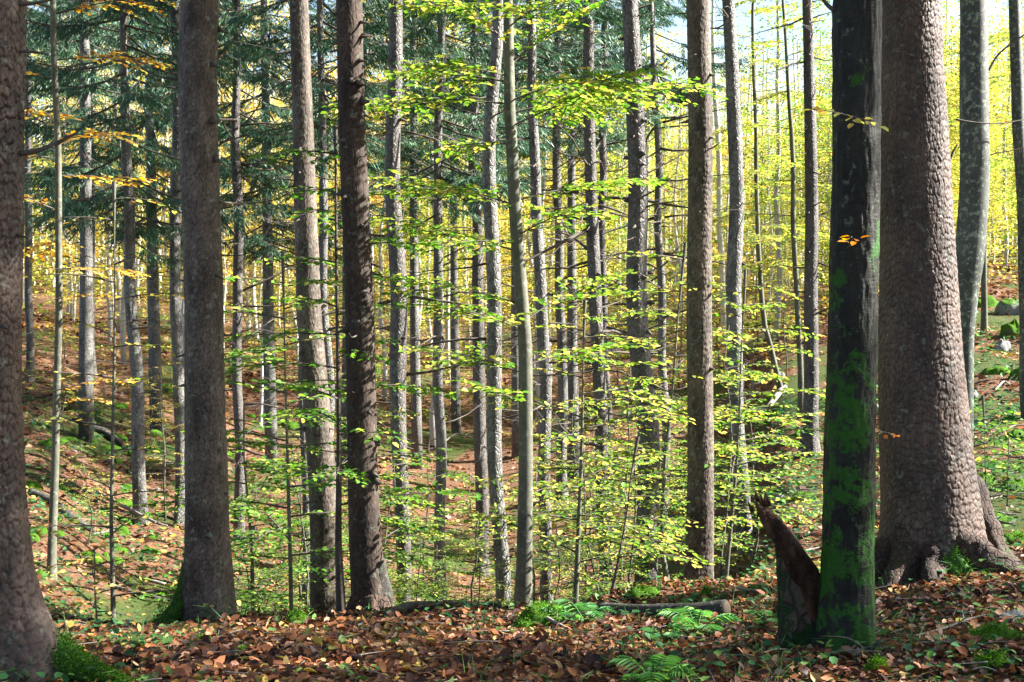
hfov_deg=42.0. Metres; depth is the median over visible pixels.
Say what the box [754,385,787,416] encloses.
fallen branch
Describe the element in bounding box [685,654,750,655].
twig
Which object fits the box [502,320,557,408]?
beech sapling
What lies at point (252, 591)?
beech sapling
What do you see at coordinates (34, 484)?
mossy boulder
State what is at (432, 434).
beech tree
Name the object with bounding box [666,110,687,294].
beech tree
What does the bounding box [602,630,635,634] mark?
twig
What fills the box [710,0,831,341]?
beech tree
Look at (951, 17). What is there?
beech tree
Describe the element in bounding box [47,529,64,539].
mossy boulder
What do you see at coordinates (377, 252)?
beech tree
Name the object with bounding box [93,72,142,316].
beech tree
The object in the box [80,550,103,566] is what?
mossy boulder
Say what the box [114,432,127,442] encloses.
mossy boulder
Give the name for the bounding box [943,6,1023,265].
beech tree
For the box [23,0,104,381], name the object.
spruce tree
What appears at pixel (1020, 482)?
mossy boulder
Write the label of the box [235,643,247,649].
mossy stone
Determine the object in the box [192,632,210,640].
mossy stone
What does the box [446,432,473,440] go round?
fallen branch
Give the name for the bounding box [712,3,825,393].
beech tree
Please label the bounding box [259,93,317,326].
beech tree
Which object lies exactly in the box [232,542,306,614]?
beech sapling
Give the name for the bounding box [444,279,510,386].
beech sapling
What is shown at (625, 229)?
beech tree
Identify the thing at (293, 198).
beech tree
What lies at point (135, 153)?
beech tree
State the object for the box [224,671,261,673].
twig
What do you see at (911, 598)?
twig
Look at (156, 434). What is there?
mossy boulder
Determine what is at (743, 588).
fallen branch
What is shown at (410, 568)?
beech sapling
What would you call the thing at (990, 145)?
beech tree
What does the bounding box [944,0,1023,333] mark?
beech tree
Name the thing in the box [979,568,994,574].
mossy boulder
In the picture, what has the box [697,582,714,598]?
mossy stone
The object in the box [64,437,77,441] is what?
mossy boulder
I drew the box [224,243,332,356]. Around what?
beech sapling
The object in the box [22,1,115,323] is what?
spruce tree
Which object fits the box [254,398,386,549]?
beech sapling
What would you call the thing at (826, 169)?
beech tree
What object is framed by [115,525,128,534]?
mossy boulder
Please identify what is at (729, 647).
twig
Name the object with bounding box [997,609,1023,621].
pale stone
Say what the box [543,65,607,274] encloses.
beech tree
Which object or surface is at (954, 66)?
beech tree
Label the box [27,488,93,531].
fallen branch
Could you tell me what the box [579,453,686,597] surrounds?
beech sapling
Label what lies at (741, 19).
sky
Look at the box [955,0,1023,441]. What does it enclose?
beech tree
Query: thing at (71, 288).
beech tree
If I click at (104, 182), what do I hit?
spruce tree
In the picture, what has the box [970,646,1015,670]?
mossy stone
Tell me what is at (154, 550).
mossy boulder
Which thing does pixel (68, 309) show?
beech tree
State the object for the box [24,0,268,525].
spruce tree
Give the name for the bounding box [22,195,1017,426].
undergrowth
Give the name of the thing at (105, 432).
fallen branch
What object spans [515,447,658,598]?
beech sapling
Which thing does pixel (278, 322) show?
beech tree
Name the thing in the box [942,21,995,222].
beech tree
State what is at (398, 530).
beech sapling
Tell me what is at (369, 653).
twig
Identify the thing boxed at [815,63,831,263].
beech tree
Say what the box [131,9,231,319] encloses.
beech tree
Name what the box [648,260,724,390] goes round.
beech sapling
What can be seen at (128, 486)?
mossy boulder
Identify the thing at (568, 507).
beech sapling
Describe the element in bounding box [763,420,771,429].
mossy boulder
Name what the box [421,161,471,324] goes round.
beech tree
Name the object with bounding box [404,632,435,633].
twig
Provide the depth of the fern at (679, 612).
7.39 m
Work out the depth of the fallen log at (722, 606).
8.14 m
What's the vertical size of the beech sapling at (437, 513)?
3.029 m
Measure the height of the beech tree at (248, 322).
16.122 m
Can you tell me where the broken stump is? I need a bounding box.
[747,490,820,648]
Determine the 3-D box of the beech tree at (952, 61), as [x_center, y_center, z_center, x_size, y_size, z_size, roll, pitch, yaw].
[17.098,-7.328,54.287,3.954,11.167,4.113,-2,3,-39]
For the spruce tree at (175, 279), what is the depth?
23.90 m
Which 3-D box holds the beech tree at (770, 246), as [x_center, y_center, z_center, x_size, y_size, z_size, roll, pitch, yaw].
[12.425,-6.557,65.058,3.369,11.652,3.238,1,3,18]
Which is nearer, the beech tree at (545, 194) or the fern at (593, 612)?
the fern at (593, 612)
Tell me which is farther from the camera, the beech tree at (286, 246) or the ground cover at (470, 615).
the beech tree at (286, 246)
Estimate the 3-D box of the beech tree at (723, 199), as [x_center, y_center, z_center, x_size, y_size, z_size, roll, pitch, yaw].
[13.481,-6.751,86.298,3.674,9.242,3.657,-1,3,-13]
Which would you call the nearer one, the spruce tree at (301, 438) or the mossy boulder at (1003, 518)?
the mossy boulder at (1003, 518)
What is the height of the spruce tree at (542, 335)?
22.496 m
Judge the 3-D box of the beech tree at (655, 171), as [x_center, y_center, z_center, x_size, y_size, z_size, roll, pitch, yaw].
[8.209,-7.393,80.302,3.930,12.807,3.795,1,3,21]
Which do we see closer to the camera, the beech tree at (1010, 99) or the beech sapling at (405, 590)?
the beech sapling at (405, 590)
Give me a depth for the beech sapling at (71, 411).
28.82 m
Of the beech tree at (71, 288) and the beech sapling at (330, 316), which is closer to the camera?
the beech sapling at (330, 316)
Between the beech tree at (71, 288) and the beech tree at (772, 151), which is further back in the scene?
the beech tree at (772, 151)
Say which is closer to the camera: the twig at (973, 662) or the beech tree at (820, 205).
the twig at (973, 662)
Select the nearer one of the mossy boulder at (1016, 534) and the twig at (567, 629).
the twig at (567, 629)
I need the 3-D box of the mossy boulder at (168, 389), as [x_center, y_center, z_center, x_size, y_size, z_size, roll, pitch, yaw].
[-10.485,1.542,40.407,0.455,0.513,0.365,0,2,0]
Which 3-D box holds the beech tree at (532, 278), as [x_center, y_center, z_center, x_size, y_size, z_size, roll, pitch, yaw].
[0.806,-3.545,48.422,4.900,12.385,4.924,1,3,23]
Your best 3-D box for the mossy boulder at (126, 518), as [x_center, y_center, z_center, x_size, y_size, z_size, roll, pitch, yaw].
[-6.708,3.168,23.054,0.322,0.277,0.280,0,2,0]
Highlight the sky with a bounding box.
[30,0,1023,250]
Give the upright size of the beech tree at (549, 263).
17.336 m
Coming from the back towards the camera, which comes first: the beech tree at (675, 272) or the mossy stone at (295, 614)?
the beech tree at (675, 272)
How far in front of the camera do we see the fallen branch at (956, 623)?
6.65 m
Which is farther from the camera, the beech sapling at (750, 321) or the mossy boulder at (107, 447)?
the beech sapling at (750, 321)
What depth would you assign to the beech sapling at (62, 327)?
43.56 m
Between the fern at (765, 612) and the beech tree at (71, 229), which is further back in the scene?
the beech tree at (71, 229)
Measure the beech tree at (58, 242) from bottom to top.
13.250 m
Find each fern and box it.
[540,604,591,621]
[551,598,615,622]
[606,654,698,681]
[640,623,686,641]
[654,606,743,634]
[744,609,777,624]
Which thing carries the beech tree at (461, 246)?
on the ground at (461, 444)
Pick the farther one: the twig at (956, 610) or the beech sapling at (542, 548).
the beech sapling at (542, 548)
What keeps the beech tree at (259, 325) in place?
on the ground at (461, 444)
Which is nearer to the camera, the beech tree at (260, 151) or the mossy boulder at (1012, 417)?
the mossy boulder at (1012, 417)
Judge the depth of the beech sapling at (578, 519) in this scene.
10.44 m
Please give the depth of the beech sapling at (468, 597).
11.03 m
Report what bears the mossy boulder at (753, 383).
on the ground at (461, 444)
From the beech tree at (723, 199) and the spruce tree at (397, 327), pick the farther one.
the beech tree at (723, 199)
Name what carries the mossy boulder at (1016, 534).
on the ground at (461, 444)
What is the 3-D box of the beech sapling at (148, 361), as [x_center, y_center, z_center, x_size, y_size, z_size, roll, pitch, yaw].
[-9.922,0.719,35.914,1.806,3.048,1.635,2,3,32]
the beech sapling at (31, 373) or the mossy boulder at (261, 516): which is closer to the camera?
the mossy boulder at (261, 516)
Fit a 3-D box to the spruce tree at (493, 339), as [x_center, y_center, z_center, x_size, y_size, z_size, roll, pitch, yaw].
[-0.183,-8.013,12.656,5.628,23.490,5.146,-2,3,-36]
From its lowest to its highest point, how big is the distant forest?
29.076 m
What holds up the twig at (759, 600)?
on the ground at (461, 444)
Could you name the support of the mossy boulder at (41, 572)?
on the ground at (461, 444)
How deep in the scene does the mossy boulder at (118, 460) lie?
28.23 m
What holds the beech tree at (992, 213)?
on the ground at (461, 444)
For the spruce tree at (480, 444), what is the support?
on the ground at (461, 444)
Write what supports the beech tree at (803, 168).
on the ground at (461, 444)
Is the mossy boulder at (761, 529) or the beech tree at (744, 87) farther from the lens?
the beech tree at (744, 87)
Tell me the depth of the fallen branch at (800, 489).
19.11 m
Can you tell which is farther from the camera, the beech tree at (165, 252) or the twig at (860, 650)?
the beech tree at (165, 252)
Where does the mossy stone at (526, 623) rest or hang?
on the ground at (461, 444)
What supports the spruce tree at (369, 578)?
on the ground at (461, 444)
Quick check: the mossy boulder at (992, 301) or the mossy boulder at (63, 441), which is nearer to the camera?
the mossy boulder at (63, 441)
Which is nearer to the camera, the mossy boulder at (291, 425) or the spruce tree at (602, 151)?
the spruce tree at (602, 151)
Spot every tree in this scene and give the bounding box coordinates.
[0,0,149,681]
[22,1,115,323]
[22,54,63,304]
[23,0,75,274]
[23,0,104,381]
[23,0,179,580]
[24,0,171,442]
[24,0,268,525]
[31,0,155,376]
[32,1,97,313]
[32,45,107,318]
[35,126,140,324]
[41,65,97,303]
[43,3,162,363]
[44,89,110,256]
[49,97,103,286]
[51,2,160,342]
[66,0,226,430]
[92,5,155,331]
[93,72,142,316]
[97,100,144,262]
[102,0,242,524]
[108,0,337,541]
[120,106,167,303]
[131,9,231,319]
[132,0,290,625]
[132,16,241,353]
[142,133,169,289]
[152,0,367,473]
[154,0,260,332]
[155,134,171,287]
[159,0,286,347]
[162,58,246,275]
[218,0,314,340]
[218,0,453,462]
[219,21,376,611]
[220,72,255,324]
[221,9,281,346]
[221,88,256,304]
[231,143,338,367]
[233,84,281,313]
[235,0,348,614]
[240,84,290,305]
[245,119,280,331]
[248,0,444,476]
[249,78,293,322]
[251,68,294,326]
[259,17,340,314]
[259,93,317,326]
[261,0,537,605]
[272,59,342,299]
[290,1,385,208]
[309,0,422,269]
[315,1,559,598]
[317,149,387,328]
[319,0,393,612]
[320,0,727,606]
[326,6,483,469]
[328,157,342,306]
[340,9,430,399]
[364,0,505,449]
[366,79,418,316]
[366,112,408,324]
[368,26,468,357]
[369,1,479,327]
[371,180,402,300]
[372,110,466,333]
[383,0,522,608]
[403,201,432,292]
[404,0,567,576]
[404,2,505,433]
[405,198,468,320]
[408,30,503,384]
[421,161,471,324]
[423,0,653,603]
[423,24,505,354]
[424,169,484,290]
[451,0,649,498]
[452,0,568,458]
[457,179,524,337]
[458,52,506,313]
[463,0,730,595]
[469,120,530,295]
[471,72,585,400]
[480,0,615,299]
[497,152,550,287]
[497,200,510,274]
[498,0,614,433]
[499,0,621,385]
[499,0,679,479]
[501,0,686,503]
[529,0,777,518]
[542,112,667,376]
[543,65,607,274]
[546,164,587,292]
[563,114,687,346]
[586,164,621,280]
[595,11,676,325]
[598,0,687,583]
[606,133,627,322]
[610,0,686,269]
[616,95,685,270]
[627,98,671,308]
[627,120,677,317]
[643,29,722,328]
[654,115,687,278]
[660,98,687,306]
[660,103,687,297]
[662,0,726,580]
[666,106,727,252]
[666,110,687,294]
[674,0,770,344]
[682,0,754,559]
[684,73,764,291]
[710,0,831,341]
[712,0,831,419]
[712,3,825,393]
[712,47,774,253]
[712,166,746,304]
[737,0,831,456]
[742,106,759,256]
[743,86,790,317]
[744,132,796,285]
[744,153,804,311]
[750,101,820,298]
[759,93,788,278]
[760,122,804,291]
[771,89,831,290]
[775,86,831,299]
[783,44,831,281]
[798,30,831,243]
[800,105,828,279]
[803,0,888,653]
[815,0,959,206]
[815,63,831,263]
[816,85,831,247]
[874,0,1023,591]
[941,0,959,179]
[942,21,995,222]
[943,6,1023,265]
[943,26,959,212]
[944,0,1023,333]
[945,64,1009,244]
[945,80,1002,236]
[947,59,1003,207]
[948,33,959,191]
[949,108,959,232]
[950,58,1014,235]
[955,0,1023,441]
[958,116,1015,264]
[987,22,1022,257]
[988,0,1023,268]
[992,0,1023,234]
[994,66,1023,238]
[995,17,1023,205]
[995,119,1017,257]
[1008,0,1023,418]
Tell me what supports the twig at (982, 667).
on the ground at (461, 444)
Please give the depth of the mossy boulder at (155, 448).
29.67 m
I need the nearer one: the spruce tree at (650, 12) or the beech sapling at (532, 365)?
the spruce tree at (650, 12)
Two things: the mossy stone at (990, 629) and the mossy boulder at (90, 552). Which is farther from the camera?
the mossy boulder at (90, 552)
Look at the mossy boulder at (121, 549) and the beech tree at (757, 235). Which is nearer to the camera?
the mossy boulder at (121, 549)
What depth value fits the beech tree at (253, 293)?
66.29 m
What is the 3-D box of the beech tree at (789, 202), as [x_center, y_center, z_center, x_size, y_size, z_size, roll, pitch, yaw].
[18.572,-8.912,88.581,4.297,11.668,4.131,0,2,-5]
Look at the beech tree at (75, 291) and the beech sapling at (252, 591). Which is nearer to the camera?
the beech sapling at (252, 591)
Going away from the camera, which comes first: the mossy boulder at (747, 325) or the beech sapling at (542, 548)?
the beech sapling at (542, 548)
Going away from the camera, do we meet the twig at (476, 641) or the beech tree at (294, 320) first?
the twig at (476, 641)
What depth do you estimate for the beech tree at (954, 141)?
48.02 m
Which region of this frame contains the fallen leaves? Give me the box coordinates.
[3,263,1023,681]
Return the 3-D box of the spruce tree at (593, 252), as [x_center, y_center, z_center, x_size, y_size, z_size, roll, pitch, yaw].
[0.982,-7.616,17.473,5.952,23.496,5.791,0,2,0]
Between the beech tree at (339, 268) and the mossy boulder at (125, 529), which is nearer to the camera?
the mossy boulder at (125, 529)
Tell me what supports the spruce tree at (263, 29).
on the ground at (461, 444)
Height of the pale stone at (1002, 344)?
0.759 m
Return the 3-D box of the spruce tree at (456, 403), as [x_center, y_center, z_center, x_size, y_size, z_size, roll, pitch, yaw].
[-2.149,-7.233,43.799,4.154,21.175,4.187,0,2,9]
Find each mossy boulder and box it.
[26,480,43,489]
[30,525,47,535]
[30,533,40,542]
[36,569,45,578]
[38,439,51,447]
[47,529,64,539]
[48,437,68,444]
[59,486,68,491]
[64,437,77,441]
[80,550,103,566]
[92,438,97,444]
[102,445,122,452]
[107,556,124,564]
[109,402,127,409]
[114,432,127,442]
[114,458,122,463]
[114,547,128,552]
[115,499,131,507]
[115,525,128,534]
[117,517,132,524]
[121,484,131,489]
[139,547,161,553]
[144,534,157,538]
[145,429,162,436]
[149,444,161,453]
[162,384,172,391]
[246,413,255,417]
[256,515,267,520]
[280,421,299,430]
[712,315,720,323]
[744,322,758,331]
[751,374,764,388]
[754,520,763,533]
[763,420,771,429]
[771,493,783,504]
[779,452,790,463]
[787,431,799,441]
[788,323,803,330]
[791,491,817,501]
[974,418,986,426]
[977,295,998,307]
[977,471,995,484]
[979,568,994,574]
[980,365,1009,374]
[994,297,1018,314]
[994,510,1015,523]
[999,318,1018,337]
[999,476,1023,489]
[1000,415,1018,420]
[1003,527,1023,544]
[1004,428,1023,439]
[1007,367,1018,379]
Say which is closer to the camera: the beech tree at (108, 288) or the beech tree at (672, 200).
the beech tree at (108, 288)
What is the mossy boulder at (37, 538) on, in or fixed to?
on the ground at (461, 444)
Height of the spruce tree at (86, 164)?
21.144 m
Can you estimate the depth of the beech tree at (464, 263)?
64.53 m
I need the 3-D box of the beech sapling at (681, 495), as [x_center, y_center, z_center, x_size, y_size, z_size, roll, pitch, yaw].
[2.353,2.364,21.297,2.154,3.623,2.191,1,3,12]
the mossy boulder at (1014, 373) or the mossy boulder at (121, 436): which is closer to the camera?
the mossy boulder at (1014, 373)
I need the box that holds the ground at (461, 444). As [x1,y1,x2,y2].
[21,250,1023,681]
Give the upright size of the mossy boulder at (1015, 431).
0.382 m
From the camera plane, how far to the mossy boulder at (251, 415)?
41.30 m
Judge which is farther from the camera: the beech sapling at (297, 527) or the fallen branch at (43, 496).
the fallen branch at (43, 496)
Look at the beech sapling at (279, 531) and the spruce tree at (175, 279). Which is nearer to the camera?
the beech sapling at (279, 531)
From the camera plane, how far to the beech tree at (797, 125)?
81.57 m
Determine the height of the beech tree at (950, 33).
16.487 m
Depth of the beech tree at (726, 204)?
74.11 m
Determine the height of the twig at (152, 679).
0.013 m
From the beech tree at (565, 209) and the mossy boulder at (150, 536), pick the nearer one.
the mossy boulder at (150, 536)
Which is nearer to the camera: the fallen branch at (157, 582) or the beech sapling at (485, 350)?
the fallen branch at (157, 582)
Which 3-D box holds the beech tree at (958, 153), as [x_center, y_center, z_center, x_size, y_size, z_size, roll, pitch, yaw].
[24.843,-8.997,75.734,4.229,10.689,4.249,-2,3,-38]
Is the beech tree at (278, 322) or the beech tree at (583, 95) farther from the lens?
the beech tree at (278, 322)
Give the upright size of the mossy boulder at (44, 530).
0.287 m
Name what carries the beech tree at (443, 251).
on the ground at (461, 444)
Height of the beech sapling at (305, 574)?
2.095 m
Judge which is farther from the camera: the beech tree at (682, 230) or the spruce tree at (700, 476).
the beech tree at (682, 230)
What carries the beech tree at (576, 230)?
on the ground at (461, 444)
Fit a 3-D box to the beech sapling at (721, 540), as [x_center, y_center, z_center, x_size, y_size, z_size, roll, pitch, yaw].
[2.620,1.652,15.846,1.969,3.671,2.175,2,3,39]
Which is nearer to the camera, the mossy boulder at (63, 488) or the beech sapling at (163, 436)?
the mossy boulder at (63, 488)
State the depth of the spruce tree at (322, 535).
11.42 m
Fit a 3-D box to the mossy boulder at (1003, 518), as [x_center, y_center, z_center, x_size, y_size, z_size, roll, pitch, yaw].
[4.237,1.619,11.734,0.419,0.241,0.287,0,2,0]
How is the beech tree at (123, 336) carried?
on the ground at (461, 444)
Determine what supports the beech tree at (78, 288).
on the ground at (461, 444)
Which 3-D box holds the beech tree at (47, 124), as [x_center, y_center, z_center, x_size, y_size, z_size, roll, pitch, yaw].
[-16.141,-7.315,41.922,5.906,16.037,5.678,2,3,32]
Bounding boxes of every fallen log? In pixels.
[383,601,501,616]
[595,599,730,619]
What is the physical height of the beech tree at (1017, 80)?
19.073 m
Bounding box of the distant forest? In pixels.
[23,20,1023,312]
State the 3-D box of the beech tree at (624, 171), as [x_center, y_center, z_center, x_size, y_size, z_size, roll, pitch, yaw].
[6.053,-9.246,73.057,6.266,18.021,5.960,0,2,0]
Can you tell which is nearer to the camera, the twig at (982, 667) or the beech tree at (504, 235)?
the twig at (982, 667)
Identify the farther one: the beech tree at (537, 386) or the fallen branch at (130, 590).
the beech tree at (537, 386)
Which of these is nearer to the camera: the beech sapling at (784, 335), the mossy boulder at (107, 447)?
the mossy boulder at (107, 447)
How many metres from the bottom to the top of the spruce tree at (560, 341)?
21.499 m
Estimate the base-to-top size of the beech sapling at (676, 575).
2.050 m
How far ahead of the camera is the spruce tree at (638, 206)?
13.42 m
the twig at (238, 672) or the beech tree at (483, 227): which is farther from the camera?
the beech tree at (483, 227)
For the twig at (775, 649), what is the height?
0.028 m
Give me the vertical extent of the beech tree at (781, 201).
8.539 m
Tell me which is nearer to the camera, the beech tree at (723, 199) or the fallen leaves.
the fallen leaves
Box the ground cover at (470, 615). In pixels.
[0,319,1023,681]
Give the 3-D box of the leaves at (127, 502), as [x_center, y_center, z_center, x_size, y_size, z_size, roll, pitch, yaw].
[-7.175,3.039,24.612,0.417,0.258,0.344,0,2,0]
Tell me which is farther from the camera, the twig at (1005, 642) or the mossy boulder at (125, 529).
the mossy boulder at (125, 529)
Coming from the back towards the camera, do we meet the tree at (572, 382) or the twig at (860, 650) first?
the tree at (572, 382)
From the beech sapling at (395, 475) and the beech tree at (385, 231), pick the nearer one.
the beech sapling at (395, 475)
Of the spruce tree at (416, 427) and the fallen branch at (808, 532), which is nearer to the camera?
the fallen branch at (808, 532)
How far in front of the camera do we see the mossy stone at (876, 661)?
5.68 m
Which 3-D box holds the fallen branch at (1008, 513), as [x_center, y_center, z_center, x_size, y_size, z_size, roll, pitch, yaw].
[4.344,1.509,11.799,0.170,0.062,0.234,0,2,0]
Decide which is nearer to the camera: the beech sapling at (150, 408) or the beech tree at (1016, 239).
the beech sapling at (150, 408)
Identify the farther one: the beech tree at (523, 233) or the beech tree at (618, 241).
the beech tree at (618, 241)
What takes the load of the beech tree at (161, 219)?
on the ground at (461, 444)
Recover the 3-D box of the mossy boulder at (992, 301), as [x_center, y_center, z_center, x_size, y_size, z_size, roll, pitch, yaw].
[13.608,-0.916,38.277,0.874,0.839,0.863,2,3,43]
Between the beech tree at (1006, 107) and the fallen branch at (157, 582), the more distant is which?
the beech tree at (1006, 107)
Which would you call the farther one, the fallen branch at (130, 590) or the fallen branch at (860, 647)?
the fallen branch at (130, 590)
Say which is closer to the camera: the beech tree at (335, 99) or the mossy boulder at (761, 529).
the mossy boulder at (761, 529)
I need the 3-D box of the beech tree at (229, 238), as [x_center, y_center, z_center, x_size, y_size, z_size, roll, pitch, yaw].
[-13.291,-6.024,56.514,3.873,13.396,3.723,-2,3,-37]
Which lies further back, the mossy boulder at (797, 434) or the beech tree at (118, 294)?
the beech tree at (118, 294)
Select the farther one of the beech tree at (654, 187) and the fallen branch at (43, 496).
the beech tree at (654, 187)
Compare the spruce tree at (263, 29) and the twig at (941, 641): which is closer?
the twig at (941, 641)
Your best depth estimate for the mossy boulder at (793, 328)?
49.73 m
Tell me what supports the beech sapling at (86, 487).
on the ground at (461, 444)
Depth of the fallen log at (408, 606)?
8.60 m
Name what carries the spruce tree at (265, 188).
on the ground at (461, 444)
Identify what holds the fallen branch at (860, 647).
on the ground at (461, 444)
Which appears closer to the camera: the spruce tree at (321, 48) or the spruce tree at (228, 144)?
the spruce tree at (321, 48)
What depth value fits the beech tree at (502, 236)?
83.73 m
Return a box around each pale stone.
[991,339,1011,351]
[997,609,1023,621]
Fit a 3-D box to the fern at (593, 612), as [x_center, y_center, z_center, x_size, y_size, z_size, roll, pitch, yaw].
[0.420,1.599,7.851,0.329,0.142,0.377,-1,3,-30]
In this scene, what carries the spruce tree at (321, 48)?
on the ground at (461, 444)
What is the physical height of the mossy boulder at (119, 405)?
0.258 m
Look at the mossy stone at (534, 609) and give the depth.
7.87 m
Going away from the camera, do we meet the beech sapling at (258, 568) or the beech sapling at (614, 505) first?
the beech sapling at (258, 568)
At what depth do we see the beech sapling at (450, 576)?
14.19 m
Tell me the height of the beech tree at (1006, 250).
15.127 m
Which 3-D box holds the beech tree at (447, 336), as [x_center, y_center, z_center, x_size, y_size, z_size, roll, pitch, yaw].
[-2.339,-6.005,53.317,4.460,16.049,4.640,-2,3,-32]
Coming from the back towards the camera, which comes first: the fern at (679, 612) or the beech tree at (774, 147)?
the beech tree at (774, 147)
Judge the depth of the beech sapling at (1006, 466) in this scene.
12.57 m
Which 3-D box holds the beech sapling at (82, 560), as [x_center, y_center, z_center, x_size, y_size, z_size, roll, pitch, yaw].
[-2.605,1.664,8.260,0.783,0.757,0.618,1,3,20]
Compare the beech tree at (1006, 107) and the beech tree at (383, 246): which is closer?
the beech tree at (383, 246)
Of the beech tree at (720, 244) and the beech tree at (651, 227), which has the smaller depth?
the beech tree at (720, 244)
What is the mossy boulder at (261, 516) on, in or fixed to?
on the ground at (461, 444)
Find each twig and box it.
[140,678,161,681]
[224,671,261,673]
[257,632,315,633]
[355,651,385,655]
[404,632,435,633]
[410,655,470,659]
[443,640,498,642]
[548,628,594,633]
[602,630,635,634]
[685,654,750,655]
[698,632,753,646]
[705,645,746,652]
[744,599,776,602]
[762,649,791,653]
[832,649,890,653]
[895,593,958,599]
[919,641,979,647]
[935,610,973,612]
[953,661,987,663]
[972,666,996,670]
[987,641,1023,643]
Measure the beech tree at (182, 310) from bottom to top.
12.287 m
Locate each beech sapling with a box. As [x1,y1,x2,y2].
[21,346,49,406]
[23,181,240,621]
[39,289,78,358]
[41,365,83,433]
[46,545,156,624]
[58,443,125,544]
[78,339,120,390]
[115,316,172,389]
[117,362,184,520]
[125,384,173,444]
[133,251,440,611]
[139,406,349,614]
[182,125,481,612]
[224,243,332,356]
[224,269,296,426]
[230,481,308,614]
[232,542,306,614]
[232,548,264,610]
[233,443,390,610]
[234,542,314,614]
[242,372,447,608]
[243,469,349,613]
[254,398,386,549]
[285,278,341,354]
[305,461,453,600]
[329,537,430,596]
[334,283,409,388]
[350,439,483,600]
[389,510,464,603]
[391,474,564,601]
[403,549,465,600]
[406,321,429,379]
[416,564,491,601]
[429,520,514,605]
[437,300,695,602]
[442,453,624,603]
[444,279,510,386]
[496,519,621,604]
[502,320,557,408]
[505,394,635,599]
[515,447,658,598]
[533,242,779,578]
[534,320,721,591]
[535,399,635,599]
[557,436,714,594]
[560,419,686,583]
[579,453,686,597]
[586,293,657,403]
[603,270,878,576]
[609,378,722,531]
[617,457,755,580]
[624,325,820,578]
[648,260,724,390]
[667,369,823,571]
[674,265,748,381]
[712,227,790,363]
[754,273,803,377]
[969,395,1023,485]
[975,433,1023,506]
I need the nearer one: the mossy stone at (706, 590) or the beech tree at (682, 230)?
the mossy stone at (706, 590)
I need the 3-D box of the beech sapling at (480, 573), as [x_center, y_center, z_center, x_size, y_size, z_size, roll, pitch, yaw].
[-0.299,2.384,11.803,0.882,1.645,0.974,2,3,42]
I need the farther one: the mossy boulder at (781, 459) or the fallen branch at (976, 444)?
the mossy boulder at (781, 459)
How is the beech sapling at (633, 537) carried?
on the ground at (461, 444)
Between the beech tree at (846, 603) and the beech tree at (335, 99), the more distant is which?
the beech tree at (335, 99)
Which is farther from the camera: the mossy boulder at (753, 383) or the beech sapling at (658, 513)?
the mossy boulder at (753, 383)
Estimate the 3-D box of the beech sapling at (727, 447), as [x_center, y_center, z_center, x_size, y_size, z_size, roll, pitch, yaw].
[2.006,0.986,11.948,2.064,3.250,2.284,-1,3,-27]
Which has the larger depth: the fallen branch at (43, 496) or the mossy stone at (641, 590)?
the fallen branch at (43, 496)
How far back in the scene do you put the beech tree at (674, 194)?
72.09 m
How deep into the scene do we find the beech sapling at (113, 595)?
8.81 m
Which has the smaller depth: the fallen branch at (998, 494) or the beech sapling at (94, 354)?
the fallen branch at (998, 494)
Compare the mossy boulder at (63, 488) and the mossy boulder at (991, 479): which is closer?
the mossy boulder at (991, 479)
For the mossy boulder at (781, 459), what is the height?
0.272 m
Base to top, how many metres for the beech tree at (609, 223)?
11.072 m
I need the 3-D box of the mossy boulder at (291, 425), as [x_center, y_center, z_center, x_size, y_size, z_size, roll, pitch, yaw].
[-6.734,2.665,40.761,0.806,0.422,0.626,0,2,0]
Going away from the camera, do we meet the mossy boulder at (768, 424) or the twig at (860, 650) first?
the twig at (860, 650)
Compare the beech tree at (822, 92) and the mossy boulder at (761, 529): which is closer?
the mossy boulder at (761, 529)
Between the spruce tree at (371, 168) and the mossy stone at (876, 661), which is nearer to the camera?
the mossy stone at (876, 661)
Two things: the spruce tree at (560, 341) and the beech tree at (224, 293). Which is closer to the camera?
the spruce tree at (560, 341)
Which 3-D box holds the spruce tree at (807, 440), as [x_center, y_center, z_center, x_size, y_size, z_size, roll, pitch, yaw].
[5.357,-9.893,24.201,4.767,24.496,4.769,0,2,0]
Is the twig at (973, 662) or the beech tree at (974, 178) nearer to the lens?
the twig at (973, 662)
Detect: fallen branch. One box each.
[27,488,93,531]
[71,414,123,445]
[96,490,167,525]
[108,582,171,601]
[144,579,173,588]
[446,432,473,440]
[736,584,764,591]
[737,565,760,577]
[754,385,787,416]
[784,487,820,491]
[799,528,818,535]
[821,632,909,658]
[915,586,996,635]
[973,437,996,446]
[989,487,1008,496]
[994,376,1017,390]
[995,508,1016,515]
[996,515,1013,524]
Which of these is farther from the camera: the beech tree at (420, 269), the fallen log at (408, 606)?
the beech tree at (420, 269)
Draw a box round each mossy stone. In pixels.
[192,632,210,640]
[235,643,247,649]
[284,607,310,626]
[513,617,541,630]
[514,598,564,626]
[624,582,661,599]
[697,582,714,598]
[746,582,770,594]
[856,653,891,670]
[958,619,1023,644]
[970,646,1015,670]
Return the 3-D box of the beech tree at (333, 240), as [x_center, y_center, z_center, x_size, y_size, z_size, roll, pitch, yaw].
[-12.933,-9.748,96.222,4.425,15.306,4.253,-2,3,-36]
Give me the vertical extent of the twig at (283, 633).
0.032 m
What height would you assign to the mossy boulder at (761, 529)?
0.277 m
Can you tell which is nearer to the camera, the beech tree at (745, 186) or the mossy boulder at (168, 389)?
the mossy boulder at (168, 389)
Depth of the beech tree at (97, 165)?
90.26 m
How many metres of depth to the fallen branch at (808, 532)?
13.68 m
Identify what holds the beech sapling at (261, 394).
on the ground at (461, 444)
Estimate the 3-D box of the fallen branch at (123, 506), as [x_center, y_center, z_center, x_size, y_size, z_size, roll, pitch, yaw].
[-6.417,2.835,22.631,0.353,0.396,2.139,-2,3,-43]

